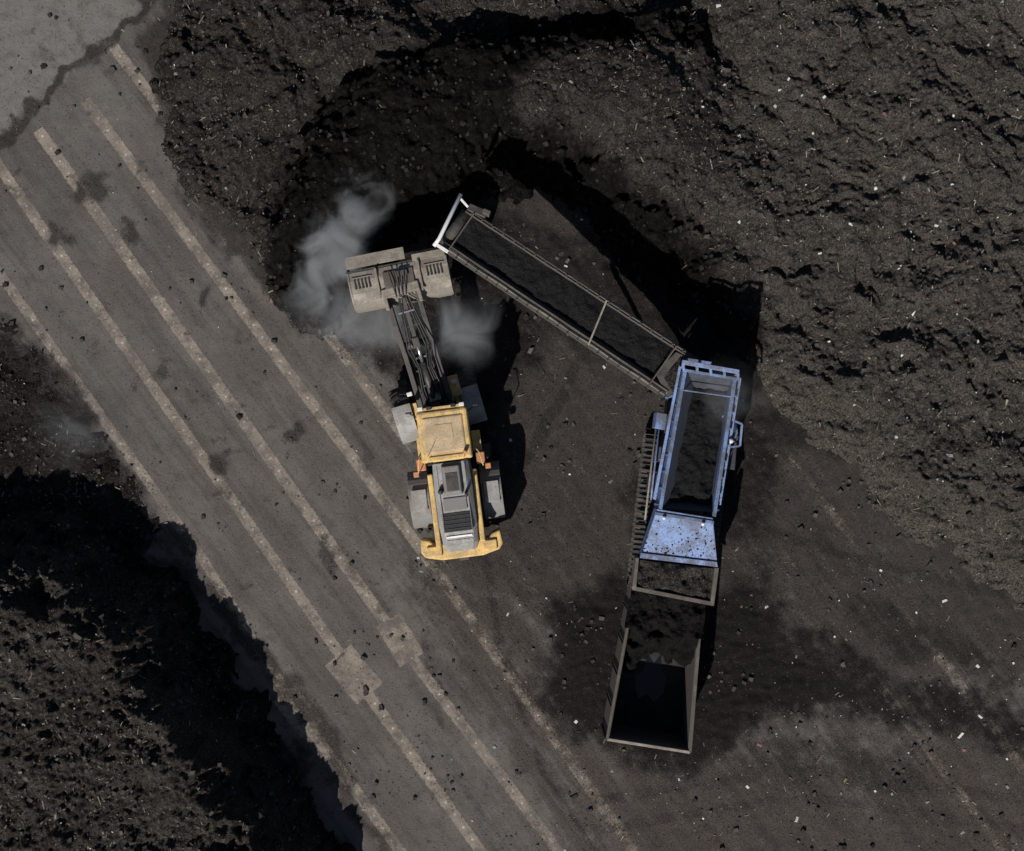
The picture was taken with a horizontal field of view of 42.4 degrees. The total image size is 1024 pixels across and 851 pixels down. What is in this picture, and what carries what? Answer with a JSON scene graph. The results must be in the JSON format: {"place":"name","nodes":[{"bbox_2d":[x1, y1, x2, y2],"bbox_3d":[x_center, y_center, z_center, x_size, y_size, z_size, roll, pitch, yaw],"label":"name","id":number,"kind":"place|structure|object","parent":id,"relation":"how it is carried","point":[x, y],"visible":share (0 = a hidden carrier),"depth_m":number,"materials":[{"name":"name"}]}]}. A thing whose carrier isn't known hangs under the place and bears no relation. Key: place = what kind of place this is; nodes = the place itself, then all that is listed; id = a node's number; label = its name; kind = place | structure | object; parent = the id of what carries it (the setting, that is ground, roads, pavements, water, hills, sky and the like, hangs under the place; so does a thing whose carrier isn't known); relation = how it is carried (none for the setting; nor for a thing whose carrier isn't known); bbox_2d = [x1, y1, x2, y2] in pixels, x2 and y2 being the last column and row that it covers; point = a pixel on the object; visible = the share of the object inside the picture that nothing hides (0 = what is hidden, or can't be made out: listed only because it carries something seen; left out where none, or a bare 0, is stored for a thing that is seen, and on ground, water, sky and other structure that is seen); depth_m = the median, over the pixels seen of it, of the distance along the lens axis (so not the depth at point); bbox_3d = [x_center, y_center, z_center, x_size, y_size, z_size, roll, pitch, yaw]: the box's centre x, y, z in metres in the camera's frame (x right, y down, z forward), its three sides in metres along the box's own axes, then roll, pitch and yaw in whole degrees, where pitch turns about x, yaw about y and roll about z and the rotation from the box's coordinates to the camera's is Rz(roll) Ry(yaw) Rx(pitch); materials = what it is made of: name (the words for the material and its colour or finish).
{"place":"outdoors","nodes":[
{"label":"outdoors","id":0,"kind":"place"},
{"bbox_2d":[0,0,1023,850],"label":"concrete yard ground","id":1,"kind":"structure","parent":0,"point":[138,326],"depth_m":40.00,"materials":[{"name":"grey concrete"}]},
{"bbox_2d":[0,318,355,850],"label":"compost heap","id":2,"kind":"object","parent":1,"relation":"on","point":[156,636],"visible":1,"depth_m":37.62,"materials":[{"name":"brown soil"}]},
{"bbox_2d":[345,247,505,560],"bbox_3d":[-2.271,-0.537,38.116,2.891,3.833,9.190,-14,90,0],"label":"wheel loader","id":3,"kind":"object","parent":1,"relation":"on","point":[435,421],"visible":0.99,"depth_m":37.58,"materials":[{"name":"metal"}]},
{"bbox_2d":[0,0,1023,850],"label":"wood chips","id":4,"kind":"object","parent":1,"relation":"on","point":[562,358],"visible":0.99,"depth_m":38.79,"materials":[{"name":"beige wood"}]},
{"bbox_2d":[0,0,1023,850],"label":"compost clods","id":5,"kind":"object","parent":1,"relation":"on","point":[530,350],"visible":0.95,"depth_m":38.79,"materials":[{"name":"brown soil"}]},
{"bbox_2d":[2,0,1022,850],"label":"plastic litter","id":6,"kind":"object","parent":1,"relation":"on","point":[786,398],"visible":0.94,"depth_m":39.05,"materials":[{"name":"white plastic"}]},
{"bbox_2d":[149,0,1023,609],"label":"compost heap","id":7,"kind":"object","parent":1,"relation":"on","point":[427,196],"visible":0.99,"depth_m":38.73,"materials":[{"name":"brown soil"}]},
{"bbox_2d":[433,193,742,605],"bbox_3d":[3.317,-1.266,37.860,5.868,4.330,13.454,-30,90,0],"label":"screening machine","id":8,"kind":"object","parent":1,"relation":"on","point":[689,451],"visible":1,"depth_m":37.08,"materials":[{"name":"metal"}]},
{"bbox_2d":[601,571,706,753],"bbox_3d":[4.241,6.867,38.697,2.631,2.607,4.746,9,90,0],"label":"skip container","id":9,"kind":"object","parent":1,"relation":"on","point":[651,697],"visible":0.94,"depth_m":38.68,"materials":[{"name":"metal"}]}
]}

